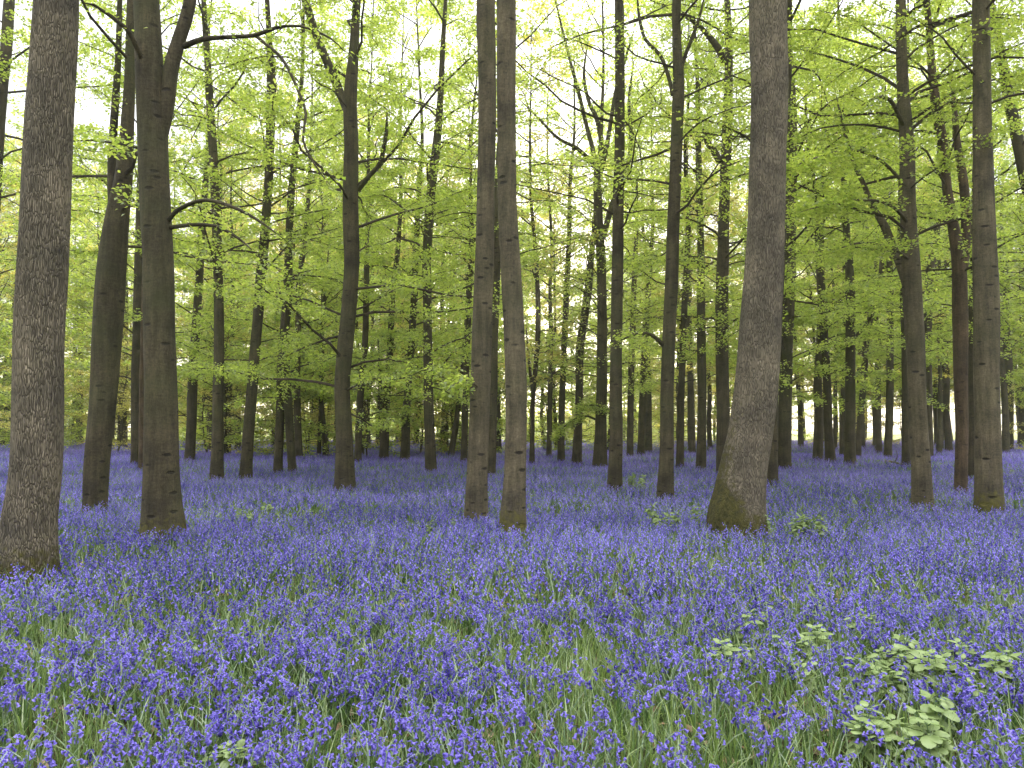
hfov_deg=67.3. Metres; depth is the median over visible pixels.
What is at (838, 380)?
beech tree
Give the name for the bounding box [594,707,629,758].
bluebell
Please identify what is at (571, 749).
bluebell
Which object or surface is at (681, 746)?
bluebell
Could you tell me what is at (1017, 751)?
bluebell
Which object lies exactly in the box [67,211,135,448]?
beech tree
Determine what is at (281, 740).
bluebell
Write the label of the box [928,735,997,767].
bluebell
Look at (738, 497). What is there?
beech tree
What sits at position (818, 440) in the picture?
beech tree
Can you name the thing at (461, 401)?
young beech
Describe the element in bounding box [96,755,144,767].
bluebell
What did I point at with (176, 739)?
bluebell
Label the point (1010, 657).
woodland herb
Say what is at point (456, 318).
young beech
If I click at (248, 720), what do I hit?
bluebell
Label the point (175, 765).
bluebell
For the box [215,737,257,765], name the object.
bluebell
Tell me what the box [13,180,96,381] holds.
beech tree
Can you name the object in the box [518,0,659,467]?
beech tree
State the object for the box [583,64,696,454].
beech tree
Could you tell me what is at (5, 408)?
beech tree
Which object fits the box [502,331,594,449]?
young beech
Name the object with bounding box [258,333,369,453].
young beech
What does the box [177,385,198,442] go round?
young beech
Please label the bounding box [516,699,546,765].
bluebell
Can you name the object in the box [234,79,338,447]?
beech tree
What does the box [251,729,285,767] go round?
bluebell
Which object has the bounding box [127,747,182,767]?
bluebell
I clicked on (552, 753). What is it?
bluebell
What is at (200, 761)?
bluebell
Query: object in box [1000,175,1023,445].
beech tree
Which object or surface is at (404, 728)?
bluebell
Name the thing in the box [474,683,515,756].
bluebell
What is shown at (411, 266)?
beech tree
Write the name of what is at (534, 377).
beech tree
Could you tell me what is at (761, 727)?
bluebell
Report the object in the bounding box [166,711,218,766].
bluebell
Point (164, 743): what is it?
bluebell
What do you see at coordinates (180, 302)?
beech tree
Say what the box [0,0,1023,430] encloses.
sky
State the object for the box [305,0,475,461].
beech tree
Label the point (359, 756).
bluebell
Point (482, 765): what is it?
bluebell
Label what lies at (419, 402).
young beech
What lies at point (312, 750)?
bluebell
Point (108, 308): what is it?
beech tree
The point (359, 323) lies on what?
beech tree
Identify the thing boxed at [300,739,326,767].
bluebell
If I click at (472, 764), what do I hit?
bluebell
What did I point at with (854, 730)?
woodland herb
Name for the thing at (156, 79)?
beech tree
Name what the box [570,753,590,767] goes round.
bluebell
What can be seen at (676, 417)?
young beech
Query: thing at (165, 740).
bluebell
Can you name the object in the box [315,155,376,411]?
beech tree
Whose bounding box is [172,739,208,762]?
bluebell
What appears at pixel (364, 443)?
young beech
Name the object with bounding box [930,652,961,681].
woodland herb
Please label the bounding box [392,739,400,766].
bluebell
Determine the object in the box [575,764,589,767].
bluebell
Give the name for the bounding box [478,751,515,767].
bluebell
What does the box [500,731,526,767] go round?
bluebell
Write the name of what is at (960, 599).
woodland herb
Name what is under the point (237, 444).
beech tree
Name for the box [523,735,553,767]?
bluebell
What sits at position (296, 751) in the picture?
bluebell
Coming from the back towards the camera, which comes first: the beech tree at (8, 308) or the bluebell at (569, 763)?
the beech tree at (8, 308)
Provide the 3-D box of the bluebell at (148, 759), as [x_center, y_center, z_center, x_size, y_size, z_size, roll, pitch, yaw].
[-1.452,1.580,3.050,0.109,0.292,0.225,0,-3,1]
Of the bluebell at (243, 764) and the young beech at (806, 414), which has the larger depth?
the young beech at (806, 414)
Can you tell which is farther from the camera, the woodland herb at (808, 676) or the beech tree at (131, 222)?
the beech tree at (131, 222)
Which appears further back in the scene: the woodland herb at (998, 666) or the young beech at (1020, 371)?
the young beech at (1020, 371)
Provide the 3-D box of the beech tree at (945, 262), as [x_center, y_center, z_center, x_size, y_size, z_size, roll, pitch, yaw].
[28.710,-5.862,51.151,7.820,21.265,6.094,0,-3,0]
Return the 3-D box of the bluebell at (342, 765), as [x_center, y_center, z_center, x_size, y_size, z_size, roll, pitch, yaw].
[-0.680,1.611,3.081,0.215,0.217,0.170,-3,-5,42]
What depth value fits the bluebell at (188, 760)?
3.15 m
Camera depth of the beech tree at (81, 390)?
69.01 m
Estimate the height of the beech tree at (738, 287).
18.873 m
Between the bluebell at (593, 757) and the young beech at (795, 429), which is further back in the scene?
the young beech at (795, 429)
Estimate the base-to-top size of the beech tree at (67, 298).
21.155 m
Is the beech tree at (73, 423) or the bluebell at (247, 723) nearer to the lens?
the bluebell at (247, 723)
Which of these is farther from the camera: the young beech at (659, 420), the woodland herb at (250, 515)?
the young beech at (659, 420)
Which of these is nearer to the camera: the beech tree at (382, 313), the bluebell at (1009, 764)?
the bluebell at (1009, 764)
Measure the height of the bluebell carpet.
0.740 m
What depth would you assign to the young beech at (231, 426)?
56.65 m
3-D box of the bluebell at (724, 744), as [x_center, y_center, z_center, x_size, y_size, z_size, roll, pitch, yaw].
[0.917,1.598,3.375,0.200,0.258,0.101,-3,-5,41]
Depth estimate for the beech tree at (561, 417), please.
34.20 m
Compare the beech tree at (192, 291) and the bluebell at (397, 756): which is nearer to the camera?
the bluebell at (397, 756)
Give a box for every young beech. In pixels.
[0,327,11,447]
[0,337,86,431]
[0,353,11,444]
[0,360,88,448]
[0,368,10,443]
[8,369,88,446]
[64,339,183,451]
[64,349,89,440]
[64,356,87,438]
[65,310,131,444]
[70,380,130,445]
[77,355,130,443]
[126,310,269,454]
[175,279,290,455]
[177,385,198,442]
[178,351,234,444]
[178,392,206,442]
[196,386,258,445]
[210,328,275,454]
[224,276,337,456]
[232,343,271,441]
[234,361,317,451]
[257,312,334,447]
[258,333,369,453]
[272,342,354,447]
[301,377,333,440]
[315,313,423,456]
[334,382,393,444]
[364,299,471,452]
[389,360,453,449]
[391,387,423,443]
[395,378,460,442]
[412,353,499,452]
[416,288,538,453]
[435,323,503,446]
[500,334,571,447]
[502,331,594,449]
[527,317,626,450]
[566,342,660,446]
[566,373,595,442]
[607,371,659,444]
[622,355,660,440]
[626,390,674,443]
[634,356,716,448]
[652,378,676,441]
[652,386,696,439]
[652,394,686,443]
[654,373,706,439]
[656,364,696,441]
[686,366,734,437]
[695,371,734,444]
[695,375,733,439]
[778,344,809,428]
[792,384,838,441]
[792,401,808,436]
[803,346,883,443]
[865,396,897,443]
[868,364,900,443]
[942,362,1023,449]
[1011,324,1023,376]
[1012,360,1023,449]
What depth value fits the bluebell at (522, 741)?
3.25 m
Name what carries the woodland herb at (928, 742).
on the ground at (352, 719)
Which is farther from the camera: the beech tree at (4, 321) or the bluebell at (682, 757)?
the beech tree at (4, 321)
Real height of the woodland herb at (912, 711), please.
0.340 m
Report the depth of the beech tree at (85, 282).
30.06 m
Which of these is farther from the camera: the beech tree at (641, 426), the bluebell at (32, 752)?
the beech tree at (641, 426)
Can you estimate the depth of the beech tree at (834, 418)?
50.97 m
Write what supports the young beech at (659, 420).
on the ground at (352, 719)
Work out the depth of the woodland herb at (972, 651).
4.48 m
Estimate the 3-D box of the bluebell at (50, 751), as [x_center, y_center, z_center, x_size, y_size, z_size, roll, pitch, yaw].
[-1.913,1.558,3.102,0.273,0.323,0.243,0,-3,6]
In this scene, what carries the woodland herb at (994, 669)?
on the ground at (352, 719)
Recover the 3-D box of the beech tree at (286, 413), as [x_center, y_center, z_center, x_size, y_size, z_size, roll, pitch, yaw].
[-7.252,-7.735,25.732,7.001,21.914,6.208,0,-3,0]
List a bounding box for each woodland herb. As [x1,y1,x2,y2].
[181,636,199,662]
[202,745,231,767]
[212,739,249,767]
[213,740,247,767]
[243,511,252,520]
[253,749,278,767]
[261,503,273,514]
[441,569,455,583]
[516,588,531,604]
[707,638,740,672]
[711,656,740,685]
[733,644,753,671]
[736,609,762,642]
[754,602,775,636]
[769,631,794,662]
[791,657,820,698]
[794,634,821,665]
[799,611,817,631]
[800,624,833,659]
[802,600,828,623]
[840,612,868,644]
[840,655,868,686]
[842,715,884,765]
[850,700,888,765]
[852,612,883,640]
[859,653,888,686]
[861,720,899,765]
[863,710,901,766]
[864,663,892,697]
[866,646,891,677]
[881,667,907,710]
[884,644,905,673]
[884,714,912,745]
[885,643,919,690]
[891,634,922,666]
[892,727,928,767]
[898,705,943,755]
[904,713,949,765]
[910,649,948,703]
[910,654,936,676]
[915,689,959,744]
[920,731,956,767]
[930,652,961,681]
[942,638,979,664]
[952,653,981,688]
[953,593,966,606]
[956,677,988,712]
[966,582,981,596]
[976,652,1013,694]
[984,644,1022,683]
[984,663,1016,696]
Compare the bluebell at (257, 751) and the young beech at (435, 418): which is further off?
the young beech at (435, 418)
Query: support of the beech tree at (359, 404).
on the ground at (352, 719)
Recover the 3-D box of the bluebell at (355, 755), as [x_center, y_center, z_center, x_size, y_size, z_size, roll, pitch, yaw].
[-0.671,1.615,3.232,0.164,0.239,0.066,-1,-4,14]
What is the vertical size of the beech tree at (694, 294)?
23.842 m
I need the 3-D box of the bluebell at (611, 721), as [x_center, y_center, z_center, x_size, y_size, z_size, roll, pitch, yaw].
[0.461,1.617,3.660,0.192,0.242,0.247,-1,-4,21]
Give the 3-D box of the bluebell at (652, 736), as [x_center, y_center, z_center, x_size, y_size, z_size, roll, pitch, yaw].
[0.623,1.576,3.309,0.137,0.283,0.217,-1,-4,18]
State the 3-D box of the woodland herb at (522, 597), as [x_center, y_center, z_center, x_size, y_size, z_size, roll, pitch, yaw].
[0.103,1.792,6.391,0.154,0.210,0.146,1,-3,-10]
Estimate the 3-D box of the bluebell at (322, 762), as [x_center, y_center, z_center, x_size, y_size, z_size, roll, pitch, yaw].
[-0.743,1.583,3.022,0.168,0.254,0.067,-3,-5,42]
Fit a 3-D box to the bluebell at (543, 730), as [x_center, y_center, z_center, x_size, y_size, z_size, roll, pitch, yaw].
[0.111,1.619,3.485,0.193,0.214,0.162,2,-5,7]
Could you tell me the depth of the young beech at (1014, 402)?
47.35 m
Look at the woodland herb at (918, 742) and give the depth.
3.28 m
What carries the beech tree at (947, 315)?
on the ground at (352, 719)
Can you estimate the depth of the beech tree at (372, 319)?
55.37 m
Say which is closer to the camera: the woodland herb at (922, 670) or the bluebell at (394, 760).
the bluebell at (394, 760)
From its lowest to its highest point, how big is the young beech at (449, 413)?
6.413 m
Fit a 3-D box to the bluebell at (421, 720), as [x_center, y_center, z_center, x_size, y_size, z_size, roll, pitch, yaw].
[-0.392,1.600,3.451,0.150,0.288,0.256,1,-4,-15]
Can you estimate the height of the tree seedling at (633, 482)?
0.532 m
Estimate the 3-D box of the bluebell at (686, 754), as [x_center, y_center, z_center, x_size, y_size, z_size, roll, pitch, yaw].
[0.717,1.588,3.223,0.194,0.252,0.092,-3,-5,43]
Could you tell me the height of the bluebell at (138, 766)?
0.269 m
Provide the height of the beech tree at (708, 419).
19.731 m
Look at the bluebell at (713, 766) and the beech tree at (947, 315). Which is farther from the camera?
the beech tree at (947, 315)
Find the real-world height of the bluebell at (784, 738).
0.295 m
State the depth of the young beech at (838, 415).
61.13 m
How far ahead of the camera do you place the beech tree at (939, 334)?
22.72 m
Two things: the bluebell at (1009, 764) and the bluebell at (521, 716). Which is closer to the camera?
the bluebell at (1009, 764)
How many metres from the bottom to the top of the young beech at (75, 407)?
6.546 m
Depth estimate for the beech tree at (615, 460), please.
17.95 m
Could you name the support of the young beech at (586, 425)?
on the ground at (352, 719)
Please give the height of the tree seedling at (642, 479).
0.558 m
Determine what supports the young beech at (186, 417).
on the ground at (352, 719)
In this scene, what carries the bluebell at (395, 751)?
on the ground at (352, 719)
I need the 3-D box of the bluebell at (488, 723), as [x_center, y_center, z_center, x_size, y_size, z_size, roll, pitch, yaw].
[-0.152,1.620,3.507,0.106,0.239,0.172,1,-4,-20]
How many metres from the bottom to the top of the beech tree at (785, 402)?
20.250 m
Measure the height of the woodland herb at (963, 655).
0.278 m
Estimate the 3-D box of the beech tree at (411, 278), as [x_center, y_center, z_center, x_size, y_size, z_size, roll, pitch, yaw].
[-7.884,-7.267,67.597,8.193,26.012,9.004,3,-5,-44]
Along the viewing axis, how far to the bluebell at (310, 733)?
3.33 m
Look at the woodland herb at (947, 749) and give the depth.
3.26 m
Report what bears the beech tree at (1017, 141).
on the ground at (352, 719)
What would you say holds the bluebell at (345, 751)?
on the ground at (352, 719)
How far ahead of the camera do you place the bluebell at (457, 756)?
3.01 m
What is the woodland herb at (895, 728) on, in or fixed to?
on the ground at (352, 719)
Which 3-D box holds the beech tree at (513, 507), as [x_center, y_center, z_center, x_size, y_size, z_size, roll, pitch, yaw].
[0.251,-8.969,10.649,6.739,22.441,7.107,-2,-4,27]
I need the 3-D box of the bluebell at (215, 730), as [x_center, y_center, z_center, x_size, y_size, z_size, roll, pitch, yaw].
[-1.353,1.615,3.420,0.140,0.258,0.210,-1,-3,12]
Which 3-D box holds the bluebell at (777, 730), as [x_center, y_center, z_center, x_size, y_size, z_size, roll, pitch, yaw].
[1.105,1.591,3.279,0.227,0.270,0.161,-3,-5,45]
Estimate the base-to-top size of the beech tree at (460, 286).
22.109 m
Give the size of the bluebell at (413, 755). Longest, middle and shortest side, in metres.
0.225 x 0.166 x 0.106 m
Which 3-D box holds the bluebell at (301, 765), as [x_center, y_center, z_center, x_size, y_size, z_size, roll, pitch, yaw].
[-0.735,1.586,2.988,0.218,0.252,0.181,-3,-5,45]
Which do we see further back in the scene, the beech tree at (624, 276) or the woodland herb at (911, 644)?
the beech tree at (624, 276)
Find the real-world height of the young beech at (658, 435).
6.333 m
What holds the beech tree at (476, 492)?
on the ground at (352, 719)
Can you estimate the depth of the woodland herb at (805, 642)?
4.63 m
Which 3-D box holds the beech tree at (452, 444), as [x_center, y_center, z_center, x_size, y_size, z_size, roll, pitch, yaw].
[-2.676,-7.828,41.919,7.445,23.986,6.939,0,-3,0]
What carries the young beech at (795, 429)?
on the ground at (352, 719)
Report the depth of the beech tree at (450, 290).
69.47 m
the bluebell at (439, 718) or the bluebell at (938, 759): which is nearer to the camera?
the bluebell at (938, 759)
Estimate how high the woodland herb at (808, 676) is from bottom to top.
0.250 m
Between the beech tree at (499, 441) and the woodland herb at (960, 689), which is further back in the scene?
the beech tree at (499, 441)
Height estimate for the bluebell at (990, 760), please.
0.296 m
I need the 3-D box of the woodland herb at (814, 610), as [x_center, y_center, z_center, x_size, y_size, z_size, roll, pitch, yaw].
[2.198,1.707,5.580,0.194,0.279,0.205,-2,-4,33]
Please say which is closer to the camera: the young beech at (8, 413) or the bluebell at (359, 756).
the bluebell at (359, 756)
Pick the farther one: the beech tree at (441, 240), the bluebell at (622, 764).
the beech tree at (441, 240)
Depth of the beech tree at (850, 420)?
30.84 m
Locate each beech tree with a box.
[0,0,78,594]
[0,0,179,406]
[0,0,381,516]
[0,18,104,373]
[0,97,103,393]
[0,136,65,371]
[0,140,20,388]
[0,147,82,445]
[0,189,19,322]
[0,216,17,339]
[0,232,14,383]
[0,235,16,442]
[0,243,14,287]
[0,251,90,380]
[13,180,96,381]
[64,0,255,468]
[64,148,135,395]
[64,191,132,442]
[64,200,102,440]
[65,142,135,368]
[65,190,95,443]
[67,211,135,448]
[72,0,245,469]
[72,0,360,483]
[75,144,137,447]
[80,0,378,550]
[103,0,302,461]
[127,250,133,437]
[129,137,209,395]
[163,0,397,480]
[170,65,283,454]
[171,91,294,452]
[174,237,192,362]
[175,126,269,450]
[175,182,248,418]
[175,199,254,388]
[176,0,541,496]
[176,119,281,451]
[176,274,199,417]
[182,0,399,477]
[187,198,264,353]
[195,167,269,434]
[205,187,272,437]
[229,0,388,462]
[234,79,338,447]
[244,245,385,455]
[251,133,374,454]
[255,190,309,429]
[256,174,335,438]
[261,93,411,371]
[268,0,440,462]
[272,154,331,439]
[274,125,377,448]
[279,69,421,453]
[301,185,370,440]
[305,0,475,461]
[305,148,375,441]
[309,87,439,448]
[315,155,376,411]
[330,0,501,463]
[332,0,553,476]
[337,166,410,438]
[351,200,421,444]
[354,213,419,442]
[360,132,444,427]
[373,2,559,464]
[375,214,451,386]
[376,161,459,444]
[385,130,500,451]
[391,23,530,457]
[398,0,601,476]
[401,116,477,447]
[418,135,563,453]
[431,218,464,422]
[434,211,503,409]
[439,0,524,520]
[442,0,636,463]
[445,216,503,375]
[474,0,629,456]
[475,0,721,496]
[496,0,526,542]
[498,159,570,410]
[498,225,556,409]
[499,0,666,463]
[500,148,609,447]
[503,186,587,441]
[516,0,679,467]
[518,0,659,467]
[524,0,802,505]
[525,247,584,442]
[541,279,595,439]
[553,100,666,449]
[567,261,629,408]
[570,29,712,455]
[572,83,712,452]
[577,0,795,468]
[581,181,662,419]
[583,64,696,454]
[593,227,661,440]
[594,0,816,470]
[596,301,628,436]
[603,0,834,475]
[607,219,663,443]
[623,95,733,404]
[624,136,738,454]
[626,0,964,489]
[636,110,743,436]
[637,267,675,440]
[651,169,742,450]
[653,202,736,400]
[661,8,935,469]
[661,159,747,386]
[694,240,736,440]
[706,0,788,547]
[706,158,802,369]
[711,203,801,374]
[714,247,744,406]
[715,0,1023,514]
[731,0,901,463]
[741,222,811,405]
[778,0,900,462]
[792,86,872,437]
[792,262,817,440]
[792,271,814,434]
[793,0,956,467]
[793,109,864,398]
[793,141,896,448]
[793,219,839,446]
[793,265,816,392]
[794,2,918,454]
[794,265,838,397]
[796,0,1023,496]
[801,0,950,457]
[804,0,1022,468]
[804,0,1023,517]
[807,162,895,449]
[807,241,841,442]
[812,221,885,444]
[825,20,967,456]
[827,137,949,454]
[831,232,901,448]
[838,193,901,448]
[848,0,1023,478]
[856,0,1023,342]
[856,180,950,391]
[862,1,1023,455]
[862,63,1004,452]
[865,319,898,438]
[866,290,923,412]
[872,186,968,385]
[877,39,1018,453]
[893,199,955,443]
[894,135,1015,449]
[894,147,968,370]
[922,184,1000,394]
[924,105,1023,451]
[933,225,1023,390]
[936,330,953,441]
[948,145,1023,449]
[992,62,1023,390]
[995,173,1023,421]
[999,208,1023,382]
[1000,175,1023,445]
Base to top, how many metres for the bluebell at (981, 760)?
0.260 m
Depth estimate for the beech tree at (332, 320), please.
67.64 m
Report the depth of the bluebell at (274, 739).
3.19 m
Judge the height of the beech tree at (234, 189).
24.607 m
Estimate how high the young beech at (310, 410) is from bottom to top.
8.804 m
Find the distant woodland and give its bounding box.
[64,401,686,438]
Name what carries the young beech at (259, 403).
on the ground at (352, 719)
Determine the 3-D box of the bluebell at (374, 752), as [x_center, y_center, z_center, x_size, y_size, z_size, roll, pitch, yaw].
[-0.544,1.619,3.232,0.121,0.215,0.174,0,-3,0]
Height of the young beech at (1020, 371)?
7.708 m
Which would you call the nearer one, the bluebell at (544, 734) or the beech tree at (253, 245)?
the bluebell at (544, 734)
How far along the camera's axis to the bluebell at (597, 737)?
3.27 m
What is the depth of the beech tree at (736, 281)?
76.96 m
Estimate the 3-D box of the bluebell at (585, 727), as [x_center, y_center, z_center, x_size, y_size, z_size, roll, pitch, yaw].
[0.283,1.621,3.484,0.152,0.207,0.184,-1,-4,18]
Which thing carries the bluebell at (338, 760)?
on the ground at (352, 719)
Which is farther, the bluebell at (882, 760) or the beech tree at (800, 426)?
the beech tree at (800, 426)
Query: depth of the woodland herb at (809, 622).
5.36 m
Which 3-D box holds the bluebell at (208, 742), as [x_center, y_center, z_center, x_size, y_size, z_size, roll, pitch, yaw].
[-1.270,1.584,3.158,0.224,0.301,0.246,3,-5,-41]
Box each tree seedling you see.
[426,521,433,533]
[629,475,636,487]
[638,475,645,493]
[645,502,657,522]
[653,515,664,525]
[663,508,673,528]
[671,510,682,525]
[690,502,701,524]
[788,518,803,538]
[794,512,808,532]
[800,514,810,531]
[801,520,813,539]
[812,514,829,536]
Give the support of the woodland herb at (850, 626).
on the ground at (352, 719)
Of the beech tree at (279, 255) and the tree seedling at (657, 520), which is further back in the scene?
the beech tree at (279, 255)
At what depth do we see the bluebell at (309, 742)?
3.11 m
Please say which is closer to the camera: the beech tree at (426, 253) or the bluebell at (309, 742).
the bluebell at (309, 742)
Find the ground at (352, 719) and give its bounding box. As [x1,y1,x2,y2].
[0,431,1023,767]
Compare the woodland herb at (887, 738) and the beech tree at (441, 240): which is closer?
the woodland herb at (887, 738)
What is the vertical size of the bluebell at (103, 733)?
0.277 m
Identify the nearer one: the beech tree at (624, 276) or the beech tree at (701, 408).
the beech tree at (701, 408)
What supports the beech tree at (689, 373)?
on the ground at (352, 719)
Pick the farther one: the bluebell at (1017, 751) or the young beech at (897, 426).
the young beech at (897, 426)
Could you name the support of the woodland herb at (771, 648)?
on the ground at (352, 719)
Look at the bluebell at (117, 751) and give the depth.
3.14 m
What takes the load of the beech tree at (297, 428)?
on the ground at (352, 719)
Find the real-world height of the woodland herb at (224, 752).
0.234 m
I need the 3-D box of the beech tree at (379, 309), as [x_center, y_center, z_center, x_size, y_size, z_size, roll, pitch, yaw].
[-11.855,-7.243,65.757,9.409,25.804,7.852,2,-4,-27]
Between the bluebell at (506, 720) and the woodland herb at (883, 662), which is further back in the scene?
the woodland herb at (883, 662)
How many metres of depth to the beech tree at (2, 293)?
68.75 m
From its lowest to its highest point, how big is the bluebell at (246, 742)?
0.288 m
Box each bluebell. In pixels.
[0,739,33,767]
[6,737,87,767]
[18,727,54,767]
[27,751,54,767]
[61,745,101,767]
[72,726,142,767]
[90,721,122,766]
[91,738,130,766]
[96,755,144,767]
[97,725,131,767]
[100,728,138,767]
[102,752,139,767]
[117,745,180,767]
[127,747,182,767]
[128,745,172,767]
[131,738,185,767]
[132,728,163,767]
[133,732,150,767]
[134,750,172,767]
[138,736,173,767]
[145,745,171,767]
[146,730,195,766]
[151,726,188,765]
[152,736,172,763]
[156,742,179,766]
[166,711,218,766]
[166,749,186,767]
[168,718,224,767]
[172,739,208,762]
[172,763,189,767]
[173,731,199,765]
[183,739,211,767]
[187,723,213,767]
[188,722,219,763]
[192,742,226,767]
[196,760,206,767]
[198,720,217,765]
[199,722,250,755]
[200,725,245,753]
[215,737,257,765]
[218,720,271,760]
[223,716,254,764]
[225,734,281,767]
[227,742,280,767]
[227,746,251,766]
[228,748,239,767]
[231,699,277,765]
[237,743,284,767]
[240,744,265,767]
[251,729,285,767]
[258,740,302,766]
[261,730,294,767]
[262,705,292,755]
[262,729,307,762]
[263,739,292,767]
[263,742,296,766]
[264,753,299,767]
[275,727,294,764]
[276,711,315,754]
[276,731,307,763]
[278,731,308,767]
[285,729,330,767]
[289,736,319,767]
[290,752,327,767]
[292,736,330,767]
[295,729,311,767]
[299,710,348,767]
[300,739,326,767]
[308,740,376,767]
[310,712,347,766]
[313,715,338,752]
[316,751,325,767]
[317,745,333,767]
[329,747,375,767]
[332,751,372,767]
[338,717,356,764]
[338,729,355,746]
[338,729,375,767]
[339,743,359,766]
[345,737,398,767]
[346,749,364,767]
[352,699,385,756]
[356,721,392,767]
[356,734,417,767]
[357,726,381,766]
[358,735,385,766]
[360,741,403,767]
[365,733,413,767]
[369,736,387,764]
[370,738,396,766]
[375,709,427,750]
[378,744,401,765]
[387,692,429,759]
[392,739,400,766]
[392,754,414,765]
[393,709,409,760]
[393,709,443,765]
[393,752,430,767]
[398,730,435,767]
[407,697,418,754]
[407,709,445,766]
[409,715,449,766]
[411,701,441,766]
[412,700,444,767]
[412,733,450,767]
[413,715,440,767]
[413,715,444,767]
[419,713,455,767]
[424,709,465,766]
[427,725,473,767]
[428,731,466,767]
[432,727,467,767]
[434,727,465,767]
[436,734,481,767]
[440,688,469,741]
[443,706,481,767]
[451,715,472,760]
[452,760,474,767]
[453,736,493,767]
[455,726,477,764]
[458,743,509,767]
[460,699,505,757]
[466,726,486,767]
[468,715,494,761]
[468,729,478,765]
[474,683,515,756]
[477,738,517,767]
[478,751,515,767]
[487,708,532,765]
[491,743,523,767]
[492,721,534,767]
[499,702,544,761]
[500,705,533,764]
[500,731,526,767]
[512,747,555,767]
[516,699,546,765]
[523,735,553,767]
[528,714,558,761]
[529,732,562,766]
[543,726,583,767]
[547,723,583,767]
[549,739,607,767]
[555,709,599,765]
[557,716,588,760]
[561,729,613,765]
[563,751,583,767]
[564,708,604,762]
[570,752,612,767]
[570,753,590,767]
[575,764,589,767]
[576,703,611,745]
[577,718,622,767]
[578,742,606,767]
[588,702,626,752]
[592,724,606,766]
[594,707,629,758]
[602,731,649,767]
[607,747,623,767]
[609,698,660,767]
[620,757,655,767]
[626,732,680,767]
[639,710,673,767]
[641,752,689,767]
[646,742,678,767]
[648,739,709,767]
[652,736,683,765]
[659,714,714,765]
[662,718,716,767]
[669,728,698,766]
[677,741,711,767]
[680,760,750,767]
[698,714,736,767]
[734,712,765,765]
[735,709,779,767]
[738,724,790,767]
[739,706,801,766]
[744,713,790,767]
[744,721,773,767]
[745,742,776,767]
[748,729,781,767]
[760,716,809,767]
[773,727,818,767]
[787,737,810,767]
[807,756,845,767]
[817,742,863,767]
[834,752,856,767]
[838,754,887,767]
[855,719,904,767]
[874,755,896,767]
[886,736,950,767]
[891,760,906,767]
[901,755,942,767]
[910,747,957,767]
[918,747,963,767]
[927,752,970,767]
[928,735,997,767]
[949,732,1003,767]
[953,743,982,766]
[960,746,1022,767]
[968,755,1017,767]
[973,737,1023,767]
[975,747,1003,767]
[975,750,984,767]
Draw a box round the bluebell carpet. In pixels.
[0,438,1023,767]
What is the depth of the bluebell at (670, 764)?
2.97 m
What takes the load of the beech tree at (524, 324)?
on the ground at (352, 719)
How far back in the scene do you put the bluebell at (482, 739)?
3.30 m
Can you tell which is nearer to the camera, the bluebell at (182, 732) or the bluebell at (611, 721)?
the bluebell at (182, 732)
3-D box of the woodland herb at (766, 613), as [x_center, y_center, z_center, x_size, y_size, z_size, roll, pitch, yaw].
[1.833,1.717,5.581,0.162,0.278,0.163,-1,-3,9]
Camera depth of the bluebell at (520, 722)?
3.46 m
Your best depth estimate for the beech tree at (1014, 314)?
62.12 m
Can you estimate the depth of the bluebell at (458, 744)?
3.15 m
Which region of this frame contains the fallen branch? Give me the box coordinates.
[885,451,902,464]
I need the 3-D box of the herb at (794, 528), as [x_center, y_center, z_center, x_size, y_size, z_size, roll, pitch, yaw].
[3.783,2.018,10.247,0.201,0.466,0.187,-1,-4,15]
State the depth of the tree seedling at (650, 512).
11.61 m
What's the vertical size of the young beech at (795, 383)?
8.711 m
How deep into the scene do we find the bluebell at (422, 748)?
3.22 m
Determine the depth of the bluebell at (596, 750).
3.35 m
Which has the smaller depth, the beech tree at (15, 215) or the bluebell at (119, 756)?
the bluebell at (119, 756)
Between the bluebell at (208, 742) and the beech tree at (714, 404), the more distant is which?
the beech tree at (714, 404)
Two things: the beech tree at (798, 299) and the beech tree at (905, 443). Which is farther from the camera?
the beech tree at (798, 299)
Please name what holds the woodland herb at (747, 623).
on the ground at (352, 719)
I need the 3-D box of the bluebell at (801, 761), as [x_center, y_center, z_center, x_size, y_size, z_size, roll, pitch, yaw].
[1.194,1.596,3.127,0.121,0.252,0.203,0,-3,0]
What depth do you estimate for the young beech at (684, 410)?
72.24 m
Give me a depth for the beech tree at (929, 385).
37.80 m
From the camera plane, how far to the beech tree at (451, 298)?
48.42 m
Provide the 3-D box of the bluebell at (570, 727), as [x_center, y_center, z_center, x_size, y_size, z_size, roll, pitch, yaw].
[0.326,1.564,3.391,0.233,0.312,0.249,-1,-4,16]
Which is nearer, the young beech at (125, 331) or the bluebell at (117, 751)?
the bluebell at (117, 751)
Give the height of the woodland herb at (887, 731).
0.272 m
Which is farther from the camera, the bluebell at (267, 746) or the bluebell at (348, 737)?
the bluebell at (348, 737)
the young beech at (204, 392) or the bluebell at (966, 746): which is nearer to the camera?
the bluebell at (966, 746)
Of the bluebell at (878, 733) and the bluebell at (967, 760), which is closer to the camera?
the bluebell at (967, 760)
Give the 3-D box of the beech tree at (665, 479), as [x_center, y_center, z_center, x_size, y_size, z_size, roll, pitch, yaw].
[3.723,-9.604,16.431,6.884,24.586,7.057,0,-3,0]
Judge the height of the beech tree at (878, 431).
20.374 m
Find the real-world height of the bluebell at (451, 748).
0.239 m
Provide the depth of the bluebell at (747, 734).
3.49 m

